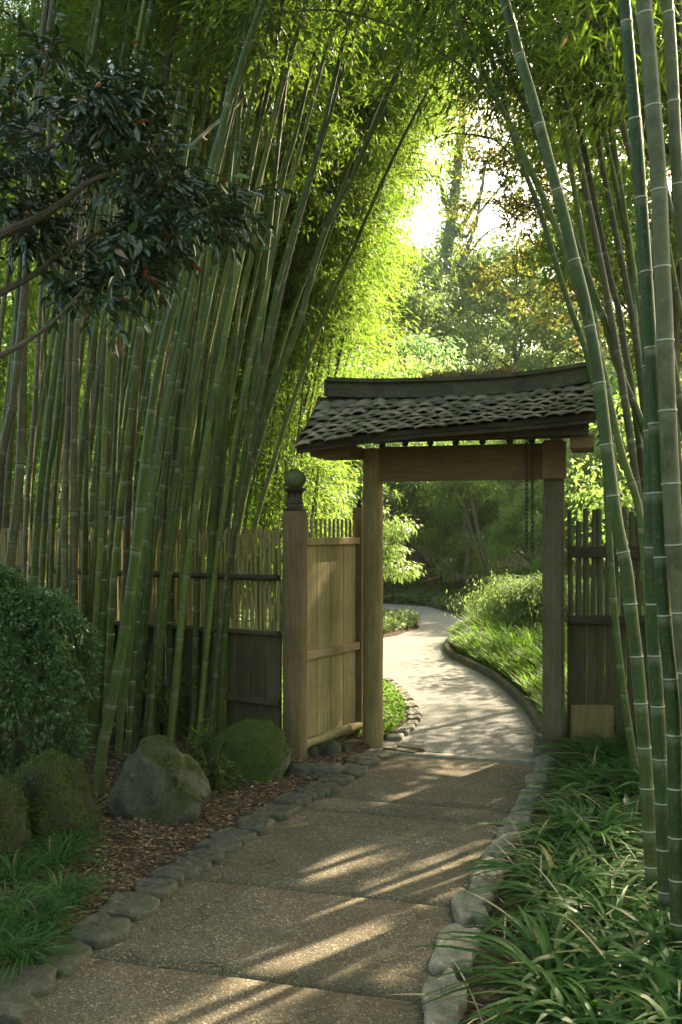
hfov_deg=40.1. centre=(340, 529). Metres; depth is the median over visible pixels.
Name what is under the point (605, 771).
lilyturf
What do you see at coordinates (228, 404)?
bamboo
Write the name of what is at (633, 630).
bamboo
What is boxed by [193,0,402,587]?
bamboo
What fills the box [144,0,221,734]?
bamboo
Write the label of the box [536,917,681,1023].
lilyturf
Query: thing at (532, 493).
hanging chain
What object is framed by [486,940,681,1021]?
lilyturf
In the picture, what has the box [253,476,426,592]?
weeping maple
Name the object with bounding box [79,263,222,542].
bamboo
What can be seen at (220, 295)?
bamboo
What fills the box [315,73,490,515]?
bamboo
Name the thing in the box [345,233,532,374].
tall tree
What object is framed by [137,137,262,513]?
bamboo
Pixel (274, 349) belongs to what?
bamboo
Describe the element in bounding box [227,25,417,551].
bamboo
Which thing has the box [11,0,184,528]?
bamboo
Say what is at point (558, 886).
lilyturf
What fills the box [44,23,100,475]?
bamboo
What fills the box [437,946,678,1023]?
lilyturf
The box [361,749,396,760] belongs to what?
edging stone
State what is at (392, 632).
planting bed
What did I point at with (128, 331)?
bamboo
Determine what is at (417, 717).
sett
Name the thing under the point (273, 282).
bamboo
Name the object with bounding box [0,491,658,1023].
ground
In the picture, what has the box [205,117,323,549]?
bamboo
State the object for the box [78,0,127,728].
bamboo
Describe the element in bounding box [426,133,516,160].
branch
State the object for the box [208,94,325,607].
bamboo
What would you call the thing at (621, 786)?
lilyturf
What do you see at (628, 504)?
maple tree
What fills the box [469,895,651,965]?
lilyturf
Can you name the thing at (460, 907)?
edging stone
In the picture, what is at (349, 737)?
planting bed
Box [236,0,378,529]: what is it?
bamboo
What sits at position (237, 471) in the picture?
bamboo
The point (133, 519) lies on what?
bamboo
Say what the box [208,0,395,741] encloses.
bamboo
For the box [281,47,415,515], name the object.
bamboo
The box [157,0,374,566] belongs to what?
bamboo
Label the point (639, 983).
lilyturf
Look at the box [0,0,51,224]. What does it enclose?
bamboo
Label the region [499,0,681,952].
bamboo
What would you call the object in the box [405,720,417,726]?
sett
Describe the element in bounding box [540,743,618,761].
lilyturf
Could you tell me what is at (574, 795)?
lilyturf
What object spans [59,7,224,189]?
bamboo
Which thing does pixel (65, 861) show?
grass clump
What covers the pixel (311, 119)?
bamboo
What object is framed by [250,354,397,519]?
dark tree
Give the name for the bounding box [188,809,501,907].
path
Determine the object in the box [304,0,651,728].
bamboo
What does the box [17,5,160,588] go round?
bamboo
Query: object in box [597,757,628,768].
lilyturf
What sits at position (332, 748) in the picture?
cobble
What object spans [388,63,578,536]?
ivy clad tree
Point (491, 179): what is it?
sky
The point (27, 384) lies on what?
bamboo
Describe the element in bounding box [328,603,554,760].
path
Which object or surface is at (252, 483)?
bamboo
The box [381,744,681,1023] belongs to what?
dead blades
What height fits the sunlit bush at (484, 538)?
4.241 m
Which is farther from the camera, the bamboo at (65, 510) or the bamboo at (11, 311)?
the bamboo at (11, 311)
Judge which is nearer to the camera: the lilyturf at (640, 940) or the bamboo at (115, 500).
the lilyturf at (640, 940)
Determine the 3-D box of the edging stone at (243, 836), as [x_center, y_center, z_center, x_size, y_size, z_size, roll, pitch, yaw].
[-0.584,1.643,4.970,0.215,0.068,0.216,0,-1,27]
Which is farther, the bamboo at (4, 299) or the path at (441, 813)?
the bamboo at (4, 299)
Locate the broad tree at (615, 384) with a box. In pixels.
[590,327,681,489]
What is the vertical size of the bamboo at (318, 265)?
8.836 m
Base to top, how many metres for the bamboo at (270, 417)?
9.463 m
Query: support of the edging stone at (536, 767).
on the path at (460, 789)
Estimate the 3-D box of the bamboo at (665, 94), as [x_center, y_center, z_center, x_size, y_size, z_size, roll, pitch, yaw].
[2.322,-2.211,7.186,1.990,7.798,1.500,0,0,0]
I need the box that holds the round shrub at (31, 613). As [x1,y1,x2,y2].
[0,560,106,781]
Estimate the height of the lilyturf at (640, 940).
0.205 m
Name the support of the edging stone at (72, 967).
on the ground at (414, 555)
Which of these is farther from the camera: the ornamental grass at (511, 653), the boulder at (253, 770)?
the ornamental grass at (511, 653)
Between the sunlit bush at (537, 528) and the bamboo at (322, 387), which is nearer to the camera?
the bamboo at (322, 387)
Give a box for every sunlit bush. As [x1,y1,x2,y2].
[349,473,460,560]
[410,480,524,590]
[444,440,530,563]
[482,494,575,583]
[511,419,631,571]
[520,472,641,595]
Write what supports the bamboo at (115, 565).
on the ground at (414, 555)
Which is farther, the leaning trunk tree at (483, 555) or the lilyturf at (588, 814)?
the leaning trunk tree at (483, 555)
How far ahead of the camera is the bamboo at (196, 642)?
7.19 m
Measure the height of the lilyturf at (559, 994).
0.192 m
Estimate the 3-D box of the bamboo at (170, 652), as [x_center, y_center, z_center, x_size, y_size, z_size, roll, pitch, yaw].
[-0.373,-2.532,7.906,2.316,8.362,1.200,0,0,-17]
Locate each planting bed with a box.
[57,674,406,741]
[383,623,419,637]
[388,602,642,714]
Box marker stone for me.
[533,730,541,753]
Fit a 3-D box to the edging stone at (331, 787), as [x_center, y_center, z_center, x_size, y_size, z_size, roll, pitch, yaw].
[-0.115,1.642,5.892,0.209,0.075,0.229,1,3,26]
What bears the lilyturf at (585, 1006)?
on the ground at (414, 555)
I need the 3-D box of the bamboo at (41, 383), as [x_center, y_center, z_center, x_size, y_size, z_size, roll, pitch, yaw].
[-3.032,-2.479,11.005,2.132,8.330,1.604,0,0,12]
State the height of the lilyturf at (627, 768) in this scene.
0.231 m
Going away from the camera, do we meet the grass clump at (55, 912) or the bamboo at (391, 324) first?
the grass clump at (55, 912)
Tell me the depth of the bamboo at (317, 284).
11.65 m
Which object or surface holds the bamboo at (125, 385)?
on the planting bed at (349, 737)
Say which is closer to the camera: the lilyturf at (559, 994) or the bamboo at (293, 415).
the lilyturf at (559, 994)
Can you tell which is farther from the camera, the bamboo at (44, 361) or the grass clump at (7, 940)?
the bamboo at (44, 361)
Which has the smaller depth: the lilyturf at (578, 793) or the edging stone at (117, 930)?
the edging stone at (117, 930)
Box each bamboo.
[0,0,39,205]
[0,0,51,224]
[0,0,53,158]
[0,0,55,490]
[0,0,57,245]
[0,0,90,532]
[0,0,92,251]
[0,0,99,351]
[0,0,105,496]
[0,0,108,543]
[0,0,134,565]
[0,0,135,758]
[0,0,169,516]
[0,3,34,69]
[0,12,18,259]
[0,14,75,439]
[0,130,61,498]
[0,145,94,521]
[0,156,126,557]
[0,179,55,516]
[0,183,98,529]
[0,195,95,549]
[0,248,41,562]
[0,277,87,565]
[1,8,119,582]
[3,6,61,437]
[3,84,97,559]
[8,102,154,515]
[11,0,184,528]
[15,0,195,724]
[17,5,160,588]
[18,0,126,735]
[21,0,176,749]
[26,0,103,729]
[30,0,165,388]
[30,0,182,705]
[31,9,85,466]
[32,0,192,739]
[36,208,114,533]
[39,330,99,518]
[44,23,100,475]
[44,83,134,467]
[45,0,114,736]
[45,0,186,722]
[50,161,118,575]
[54,9,216,531]
[55,0,134,528]
[56,285,172,532]
[57,8,219,594]
[57,290,157,520]
[58,29,154,405]
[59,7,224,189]
[60,0,191,648]
[60,20,228,476]
[67,0,201,750]
[68,0,232,610]
[74,52,189,610]
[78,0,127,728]
[79,95,237,553]
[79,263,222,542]
[79,302,177,592]
[82,0,146,751]
[86,0,247,751]
[86,0,255,660]
[86,38,256,319]
[89,54,211,515]
[90,0,164,714]
[90,148,229,517]
[93,0,359,796]
[98,0,262,735]
[100,19,259,417]
[102,0,283,746]
[102,0,293,717]
[108,17,263,528]
[108,45,245,517]
[112,3,256,726]
[112,16,225,409]
[115,0,338,757]
[115,3,205,730]
[118,7,307,616]
[122,91,267,553]
[124,0,356,754]
[127,91,259,554]
[132,26,262,532]
[132,55,294,518]
[137,0,302,657]
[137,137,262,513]
[138,0,342,738]
[138,56,305,587]
[139,65,277,614]
[143,5,311,733]
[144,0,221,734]
[144,0,357,737]
[144,70,286,377]
[145,7,289,514]
[146,48,292,533]
[149,47,212,621]
[152,0,316,735]
[153,31,318,604]
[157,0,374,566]
[157,131,328,581]
[159,33,291,417]
[160,28,300,406]
[165,1,291,736]
[165,16,354,382]
[166,5,299,739]
[167,0,400,741]
[167,60,282,517]
[173,163,309,556]
[174,231,274,545]
[175,1,245,739]
[176,0,363,619]
[176,144,297,598]
[177,0,409,533]
[177,11,366,493]
[178,0,332,738]
[182,10,256,738]
[188,0,365,742]
[188,0,395,528]
[190,0,318,225]
[190,3,326,597]
[190,8,409,531]
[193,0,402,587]
[193,1,364,611]
[194,126,294,601]
[195,0,412,744]
[201,0,387,625]
[201,46,394,591]
[201,251,329,595]
[203,62,340,629]
[204,0,380,737]
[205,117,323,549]
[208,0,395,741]
[208,6,409,456]
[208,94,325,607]
[209,4,350,628]
[210,44,364,628]
[210,105,362,659]
[212,0,304,681]
[213,0,499,739]
[217,0,366,734]
[220,242,321,628]
[223,0,406,727]
[224,33,479,550]
[226,15,453,650]
[226,48,409,530]
[226,259,313,540]
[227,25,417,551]
[227,180,385,630]
[228,1,432,629]
[231,1,482,627]
[231,44,459,605]
[233,1,394,561]
[235,0,489,559]
[235,6,439,619]
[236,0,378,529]
[236,4,493,627]
[237,0,411,411]
[239,2,444,453]
[240,351,356,505]
[245,0,444,500]
[252,0,418,432]
[254,10,497,548]
[265,4,494,630]
[275,10,411,518]
[278,3,437,536]
[281,9,497,620]
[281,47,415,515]
[286,26,505,483]
[293,20,476,531]
[300,230,362,336]
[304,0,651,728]
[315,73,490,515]
[321,0,657,906]
[354,0,645,439]
[355,0,638,781]
[436,0,636,738]
[450,0,666,743]
[465,0,681,730]
[465,3,667,495]
[467,0,681,240]
[484,0,681,732]
[490,0,681,646]
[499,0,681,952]
[508,4,664,285]
[520,0,681,435]
[530,0,681,333]
[548,0,669,934]
[557,0,681,160]
[575,23,679,122]
[587,9,681,159]
[590,1,681,149]
[636,0,681,712]
[661,0,681,283]
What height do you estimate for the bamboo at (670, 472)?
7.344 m
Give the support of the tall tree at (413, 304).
on the ground at (414, 555)
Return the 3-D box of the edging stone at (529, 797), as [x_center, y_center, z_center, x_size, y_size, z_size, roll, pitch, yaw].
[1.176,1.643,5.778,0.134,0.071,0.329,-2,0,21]
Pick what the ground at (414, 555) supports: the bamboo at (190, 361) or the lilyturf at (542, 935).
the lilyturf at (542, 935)
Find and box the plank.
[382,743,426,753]
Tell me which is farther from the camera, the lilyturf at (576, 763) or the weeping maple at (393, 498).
the weeping maple at (393, 498)
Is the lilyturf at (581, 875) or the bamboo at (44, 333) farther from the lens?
the bamboo at (44, 333)
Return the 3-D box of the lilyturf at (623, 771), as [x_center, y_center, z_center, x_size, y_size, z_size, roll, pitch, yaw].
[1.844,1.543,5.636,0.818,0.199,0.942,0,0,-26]
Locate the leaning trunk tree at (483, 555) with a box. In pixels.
[404,439,539,584]
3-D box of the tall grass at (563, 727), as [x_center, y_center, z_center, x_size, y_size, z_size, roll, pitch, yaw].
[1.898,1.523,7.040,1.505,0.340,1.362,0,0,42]
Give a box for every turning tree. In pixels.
[501,4,681,490]
[534,1,681,389]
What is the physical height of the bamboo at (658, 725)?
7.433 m
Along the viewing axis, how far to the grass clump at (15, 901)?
3.91 m
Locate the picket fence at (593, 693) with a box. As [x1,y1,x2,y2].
[567,507,681,751]
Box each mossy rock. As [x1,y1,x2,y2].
[0,780,32,862]
[11,751,99,847]
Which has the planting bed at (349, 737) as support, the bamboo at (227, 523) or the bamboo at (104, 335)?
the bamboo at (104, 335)
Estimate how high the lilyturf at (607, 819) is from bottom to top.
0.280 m
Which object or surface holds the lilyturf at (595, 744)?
on the ground at (414, 555)
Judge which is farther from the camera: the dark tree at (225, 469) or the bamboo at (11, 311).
the dark tree at (225, 469)
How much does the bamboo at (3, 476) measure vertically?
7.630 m
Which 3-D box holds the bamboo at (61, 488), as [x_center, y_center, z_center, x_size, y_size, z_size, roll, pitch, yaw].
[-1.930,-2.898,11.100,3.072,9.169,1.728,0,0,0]
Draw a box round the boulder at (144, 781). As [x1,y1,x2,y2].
[108,735,210,823]
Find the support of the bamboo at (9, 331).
on the ground at (414, 555)
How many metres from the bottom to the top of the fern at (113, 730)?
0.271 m
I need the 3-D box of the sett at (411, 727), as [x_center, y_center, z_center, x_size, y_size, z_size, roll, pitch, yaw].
[0.554,1.642,7.736,0.125,0.061,0.182,0,0,14]
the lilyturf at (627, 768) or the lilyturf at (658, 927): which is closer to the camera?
the lilyturf at (658, 927)
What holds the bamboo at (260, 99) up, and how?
on the ground at (414, 555)
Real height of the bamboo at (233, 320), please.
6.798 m
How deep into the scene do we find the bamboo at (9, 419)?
6.57 m
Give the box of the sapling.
[423,519,457,581]
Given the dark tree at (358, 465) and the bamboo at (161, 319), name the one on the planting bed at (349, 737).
the bamboo at (161, 319)
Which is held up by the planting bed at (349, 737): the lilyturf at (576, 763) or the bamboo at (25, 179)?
the bamboo at (25, 179)
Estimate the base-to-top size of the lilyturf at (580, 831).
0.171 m
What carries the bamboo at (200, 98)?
on the planting bed at (349, 737)
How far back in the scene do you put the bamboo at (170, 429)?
7.21 m
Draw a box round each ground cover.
[112,668,408,736]
[153,563,509,616]
[240,606,420,631]
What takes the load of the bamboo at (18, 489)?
on the ground at (414, 555)
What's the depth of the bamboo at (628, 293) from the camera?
6.60 m
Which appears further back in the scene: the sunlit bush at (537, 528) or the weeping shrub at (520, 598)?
the sunlit bush at (537, 528)
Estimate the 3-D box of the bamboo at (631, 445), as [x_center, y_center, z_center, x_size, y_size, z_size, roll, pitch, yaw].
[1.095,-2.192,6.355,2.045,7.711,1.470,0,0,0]
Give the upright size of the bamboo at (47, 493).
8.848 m
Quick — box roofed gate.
[294,362,595,762]
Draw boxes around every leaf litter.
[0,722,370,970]
[77,756,524,1012]
[472,761,657,1018]
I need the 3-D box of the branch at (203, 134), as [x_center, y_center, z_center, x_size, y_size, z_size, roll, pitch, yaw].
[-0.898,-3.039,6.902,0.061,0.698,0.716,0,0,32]
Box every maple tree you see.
[278,349,479,528]
[565,372,681,574]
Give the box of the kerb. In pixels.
[444,612,541,733]
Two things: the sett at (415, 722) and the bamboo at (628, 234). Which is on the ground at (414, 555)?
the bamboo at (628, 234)
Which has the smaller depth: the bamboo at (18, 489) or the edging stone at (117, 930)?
the edging stone at (117, 930)
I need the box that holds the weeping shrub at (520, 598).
[444,569,643,632]
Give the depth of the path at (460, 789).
6.07 m
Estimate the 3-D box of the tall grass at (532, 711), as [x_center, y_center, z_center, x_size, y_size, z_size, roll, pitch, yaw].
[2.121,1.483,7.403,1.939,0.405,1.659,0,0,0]
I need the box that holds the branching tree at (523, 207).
[399,12,681,506]
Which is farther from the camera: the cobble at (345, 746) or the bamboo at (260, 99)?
the bamboo at (260, 99)
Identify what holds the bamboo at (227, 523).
on the ground at (414, 555)
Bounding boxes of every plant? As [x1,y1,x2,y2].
[183,714,213,767]
[193,739,252,792]
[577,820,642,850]
[583,793,640,820]
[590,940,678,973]
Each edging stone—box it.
[0,963,56,998]
[0,985,40,1023]
[33,935,91,977]
[69,911,130,949]
[97,892,160,921]
[134,877,177,901]
[149,862,198,886]
[175,856,211,875]
[182,848,224,864]
[194,838,241,855]
[210,827,256,845]
[235,814,274,835]
[251,803,300,820]
[273,791,311,807]
[295,785,325,801]
[306,781,340,796]
[317,774,353,786]
[340,763,367,778]
[346,754,380,768]
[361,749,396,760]
[421,967,466,1023]
[428,923,481,980]
[451,890,493,929]
[468,873,497,901]
[470,855,506,883]
[482,833,519,862]
[496,823,524,842]
[502,810,531,829]
[511,799,535,823]
[518,785,544,805]
[524,773,548,789]
[532,763,549,778]
[534,756,553,770]
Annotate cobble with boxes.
[308,745,318,755]
[317,742,325,754]
[324,739,341,756]
[341,743,349,751]
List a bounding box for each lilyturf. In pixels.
[397,904,679,1023]
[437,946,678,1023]
[445,835,640,916]
[452,843,656,939]
[452,906,663,1004]
[459,799,641,866]
[459,835,657,943]
[464,977,681,1023]
[465,877,680,982]
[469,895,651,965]
[471,865,647,931]
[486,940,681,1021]
[486,973,681,1023]
[490,830,641,881]
[492,819,643,879]
[497,864,670,944]
[498,763,639,805]
[502,799,641,867]
[503,783,640,833]
[504,775,638,813]
[507,802,642,866]
[510,736,636,768]
[512,915,681,1020]
[513,959,681,1023]
[521,796,642,842]
[523,837,644,892]
[524,887,679,981]
[526,752,629,777]
[528,731,636,765]
[531,759,620,788]
[531,911,681,1000]
[534,953,677,1023]
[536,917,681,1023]
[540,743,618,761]
[542,738,652,779]
[547,759,638,800]
[560,759,653,811]
[564,746,651,764]
[567,764,653,804]
[568,733,624,753]
[577,960,681,1023]
[580,760,628,796]
[581,763,653,802]
[592,737,651,752]
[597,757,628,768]
[606,762,653,779]
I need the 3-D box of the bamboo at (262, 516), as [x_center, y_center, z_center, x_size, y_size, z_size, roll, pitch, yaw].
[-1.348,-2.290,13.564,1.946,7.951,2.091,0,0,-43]
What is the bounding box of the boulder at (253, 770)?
[207,720,291,781]
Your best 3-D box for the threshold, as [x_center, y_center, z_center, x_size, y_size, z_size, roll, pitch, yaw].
[0.894,1.662,6.759,1.018,0.046,0.117,0,0,15]
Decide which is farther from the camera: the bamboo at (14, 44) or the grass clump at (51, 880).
the bamboo at (14, 44)
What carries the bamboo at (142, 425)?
on the ground at (414, 555)
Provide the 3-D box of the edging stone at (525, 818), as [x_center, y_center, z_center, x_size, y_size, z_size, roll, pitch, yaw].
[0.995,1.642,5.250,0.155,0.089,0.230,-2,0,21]
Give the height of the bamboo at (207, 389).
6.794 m
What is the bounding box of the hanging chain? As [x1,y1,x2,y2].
[525,439,533,551]
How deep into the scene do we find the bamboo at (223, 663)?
6.94 m
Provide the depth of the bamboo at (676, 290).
6.88 m
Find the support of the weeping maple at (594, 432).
on the ground at (414, 555)
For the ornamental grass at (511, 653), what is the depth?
11.12 m
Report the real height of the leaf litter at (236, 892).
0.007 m
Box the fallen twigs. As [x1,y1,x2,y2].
[31,762,240,878]
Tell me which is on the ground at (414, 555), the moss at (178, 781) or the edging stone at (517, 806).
the edging stone at (517, 806)
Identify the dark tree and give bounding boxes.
[148,341,312,572]
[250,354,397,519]
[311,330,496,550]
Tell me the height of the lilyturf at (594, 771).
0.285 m
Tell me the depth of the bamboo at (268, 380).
12.16 m
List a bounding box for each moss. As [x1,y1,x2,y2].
[0,774,36,864]
[8,748,105,840]
[130,734,209,813]
[206,717,291,774]
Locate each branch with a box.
[188,91,249,149]
[253,9,493,97]
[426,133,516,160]
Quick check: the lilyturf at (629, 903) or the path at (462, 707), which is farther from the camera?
the path at (462, 707)
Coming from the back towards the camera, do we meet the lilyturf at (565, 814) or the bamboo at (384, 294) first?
the bamboo at (384, 294)
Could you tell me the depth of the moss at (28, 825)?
4.63 m
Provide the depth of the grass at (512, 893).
4.12 m
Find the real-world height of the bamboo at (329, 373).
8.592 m
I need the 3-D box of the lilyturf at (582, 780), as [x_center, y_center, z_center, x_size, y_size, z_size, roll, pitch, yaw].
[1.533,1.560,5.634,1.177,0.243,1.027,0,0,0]
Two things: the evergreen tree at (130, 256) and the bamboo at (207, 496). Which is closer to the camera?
the evergreen tree at (130, 256)
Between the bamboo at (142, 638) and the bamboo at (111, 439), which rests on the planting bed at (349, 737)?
the bamboo at (111, 439)
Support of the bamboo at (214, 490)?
on the ground at (414, 555)
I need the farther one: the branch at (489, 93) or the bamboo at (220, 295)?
the bamboo at (220, 295)
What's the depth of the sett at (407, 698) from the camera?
8.96 m
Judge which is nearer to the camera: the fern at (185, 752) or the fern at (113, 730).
the fern at (185, 752)
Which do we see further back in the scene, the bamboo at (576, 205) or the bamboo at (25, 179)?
the bamboo at (25, 179)
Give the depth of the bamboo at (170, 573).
7.17 m
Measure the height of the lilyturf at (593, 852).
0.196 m
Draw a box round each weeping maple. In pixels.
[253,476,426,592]
[269,457,394,522]
[305,442,459,559]
[350,440,518,576]
[432,438,618,580]
[513,390,643,603]
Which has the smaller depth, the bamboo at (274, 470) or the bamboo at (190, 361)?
the bamboo at (190, 361)
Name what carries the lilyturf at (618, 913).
on the ground at (414, 555)
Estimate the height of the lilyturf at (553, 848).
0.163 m
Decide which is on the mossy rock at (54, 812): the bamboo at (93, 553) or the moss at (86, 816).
the moss at (86, 816)
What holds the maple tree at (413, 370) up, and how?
on the ground at (414, 555)
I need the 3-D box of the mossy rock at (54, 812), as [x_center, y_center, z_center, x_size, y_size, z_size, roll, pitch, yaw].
[-1.541,1.543,4.960,0.503,0.708,0.455,0,0,-37]
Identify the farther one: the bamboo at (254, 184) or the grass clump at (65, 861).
the bamboo at (254, 184)
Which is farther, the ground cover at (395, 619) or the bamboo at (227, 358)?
the ground cover at (395, 619)
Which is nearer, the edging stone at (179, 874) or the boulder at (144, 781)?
the edging stone at (179, 874)
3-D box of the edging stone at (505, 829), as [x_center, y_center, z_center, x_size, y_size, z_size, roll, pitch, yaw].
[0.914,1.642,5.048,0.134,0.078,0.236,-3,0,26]
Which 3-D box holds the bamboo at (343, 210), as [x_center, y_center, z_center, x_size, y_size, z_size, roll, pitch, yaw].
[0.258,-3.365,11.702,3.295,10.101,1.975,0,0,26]
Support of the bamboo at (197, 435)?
on the ground at (414, 555)
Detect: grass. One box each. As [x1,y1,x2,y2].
[445,598,647,743]
[476,749,635,939]
[491,708,651,741]
[497,693,616,736]
[566,716,634,745]
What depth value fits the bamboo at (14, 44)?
10.84 m
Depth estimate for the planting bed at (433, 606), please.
20.01 m
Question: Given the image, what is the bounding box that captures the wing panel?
[283,469,362,760]
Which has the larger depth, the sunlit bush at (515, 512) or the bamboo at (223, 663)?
the sunlit bush at (515, 512)
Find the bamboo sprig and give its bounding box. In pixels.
[136,657,197,735]
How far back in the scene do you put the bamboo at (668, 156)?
7.53 m
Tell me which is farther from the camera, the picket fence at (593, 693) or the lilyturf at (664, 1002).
the picket fence at (593, 693)
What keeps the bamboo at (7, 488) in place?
on the planting bed at (349, 737)
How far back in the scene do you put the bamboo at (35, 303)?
15.23 m
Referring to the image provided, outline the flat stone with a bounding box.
[286,762,341,777]
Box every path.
[0,958,423,1023]
[90,879,469,1002]
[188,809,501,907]
[301,797,508,825]
[326,756,532,811]
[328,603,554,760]
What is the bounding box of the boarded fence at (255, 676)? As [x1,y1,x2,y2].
[0,527,281,737]
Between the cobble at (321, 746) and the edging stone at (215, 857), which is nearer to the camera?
the edging stone at (215, 857)
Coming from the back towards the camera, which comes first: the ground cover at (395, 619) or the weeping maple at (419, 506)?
the weeping maple at (419, 506)
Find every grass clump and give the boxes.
[0,842,86,892]
[0,863,140,919]
[0,875,82,951]
[0,883,116,951]
[0,909,91,970]
[0,911,108,994]
[1,833,129,889]
[12,822,119,876]
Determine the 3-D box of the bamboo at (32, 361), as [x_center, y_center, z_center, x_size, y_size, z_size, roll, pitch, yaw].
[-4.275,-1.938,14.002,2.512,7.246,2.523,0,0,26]
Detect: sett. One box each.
[386,733,403,740]
[392,727,410,735]
[399,724,414,730]
[402,696,413,700]
[405,702,418,709]
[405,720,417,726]
[407,710,421,717]
[407,714,420,721]
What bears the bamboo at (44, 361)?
on the planting bed at (349, 737)
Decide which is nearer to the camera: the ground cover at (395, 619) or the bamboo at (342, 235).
the bamboo at (342, 235)
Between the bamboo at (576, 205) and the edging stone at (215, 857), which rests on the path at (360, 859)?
the edging stone at (215, 857)
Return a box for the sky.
[1,0,671,488]
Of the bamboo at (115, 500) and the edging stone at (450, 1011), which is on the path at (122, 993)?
the edging stone at (450, 1011)
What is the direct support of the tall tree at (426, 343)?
on the ground at (414, 555)
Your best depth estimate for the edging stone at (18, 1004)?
3.19 m
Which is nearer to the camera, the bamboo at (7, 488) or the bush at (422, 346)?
the bamboo at (7, 488)
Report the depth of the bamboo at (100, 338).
9.93 m
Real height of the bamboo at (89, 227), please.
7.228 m
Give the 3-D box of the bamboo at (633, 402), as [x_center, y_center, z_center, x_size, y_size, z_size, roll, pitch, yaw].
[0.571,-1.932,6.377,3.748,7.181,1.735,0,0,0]
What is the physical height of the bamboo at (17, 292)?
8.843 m
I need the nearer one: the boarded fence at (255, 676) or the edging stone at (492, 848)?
the edging stone at (492, 848)
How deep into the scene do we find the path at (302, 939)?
3.76 m
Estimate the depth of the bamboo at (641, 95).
7.13 m
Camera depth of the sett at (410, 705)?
8.58 m
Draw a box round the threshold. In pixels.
[396,751,534,764]
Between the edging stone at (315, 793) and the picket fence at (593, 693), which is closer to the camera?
the edging stone at (315, 793)
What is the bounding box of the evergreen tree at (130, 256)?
[0,5,294,358]
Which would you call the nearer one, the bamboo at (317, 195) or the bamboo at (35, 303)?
the bamboo at (317, 195)
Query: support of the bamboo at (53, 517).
on the ground at (414, 555)
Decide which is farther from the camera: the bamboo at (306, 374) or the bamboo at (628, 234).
the bamboo at (306, 374)
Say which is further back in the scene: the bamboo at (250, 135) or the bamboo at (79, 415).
the bamboo at (79, 415)
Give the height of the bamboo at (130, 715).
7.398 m
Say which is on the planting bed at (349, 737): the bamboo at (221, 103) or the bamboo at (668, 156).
the bamboo at (221, 103)
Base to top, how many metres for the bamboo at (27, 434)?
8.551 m
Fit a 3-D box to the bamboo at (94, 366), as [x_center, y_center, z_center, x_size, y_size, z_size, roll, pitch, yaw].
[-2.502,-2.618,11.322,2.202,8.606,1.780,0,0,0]
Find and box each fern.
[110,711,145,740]
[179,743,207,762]
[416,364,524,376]
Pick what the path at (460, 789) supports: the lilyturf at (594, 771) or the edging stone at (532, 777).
the edging stone at (532, 777)
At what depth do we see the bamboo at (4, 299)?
8.60 m
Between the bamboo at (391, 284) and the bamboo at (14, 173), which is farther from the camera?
the bamboo at (391, 284)
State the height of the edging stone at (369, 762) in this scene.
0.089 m
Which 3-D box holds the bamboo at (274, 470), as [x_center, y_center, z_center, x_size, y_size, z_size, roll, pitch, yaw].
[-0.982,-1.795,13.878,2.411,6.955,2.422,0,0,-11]
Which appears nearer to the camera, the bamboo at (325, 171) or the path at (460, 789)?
the path at (460, 789)
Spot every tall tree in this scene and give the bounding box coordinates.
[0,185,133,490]
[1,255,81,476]
[324,241,488,377]
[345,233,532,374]
[366,301,491,373]
[392,226,619,501]
[456,276,607,370]
[497,202,651,455]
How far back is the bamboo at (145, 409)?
10.95 m
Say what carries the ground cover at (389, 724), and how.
on the planting bed at (349, 737)
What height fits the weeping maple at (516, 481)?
4.368 m
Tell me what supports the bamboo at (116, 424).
on the planting bed at (349, 737)
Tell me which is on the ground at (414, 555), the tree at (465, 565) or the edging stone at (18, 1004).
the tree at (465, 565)
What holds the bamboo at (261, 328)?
on the ground at (414, 555)
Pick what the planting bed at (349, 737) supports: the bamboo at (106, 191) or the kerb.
the bamboo at (106, 191)
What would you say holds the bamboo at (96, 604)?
on the ground at (414, 555)
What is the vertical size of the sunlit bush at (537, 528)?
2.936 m
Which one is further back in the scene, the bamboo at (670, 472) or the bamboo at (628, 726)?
the bamboo at (628, 726)
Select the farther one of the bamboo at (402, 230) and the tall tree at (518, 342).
the tall tree at (518, 342)
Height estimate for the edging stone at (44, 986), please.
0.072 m
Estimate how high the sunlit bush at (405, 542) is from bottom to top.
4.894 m
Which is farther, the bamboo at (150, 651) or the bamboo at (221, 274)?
the bamboo at (221, 274)
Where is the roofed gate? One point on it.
(555, 405)
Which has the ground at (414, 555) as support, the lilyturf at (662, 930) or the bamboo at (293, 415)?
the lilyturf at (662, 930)
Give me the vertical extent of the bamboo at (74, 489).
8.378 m

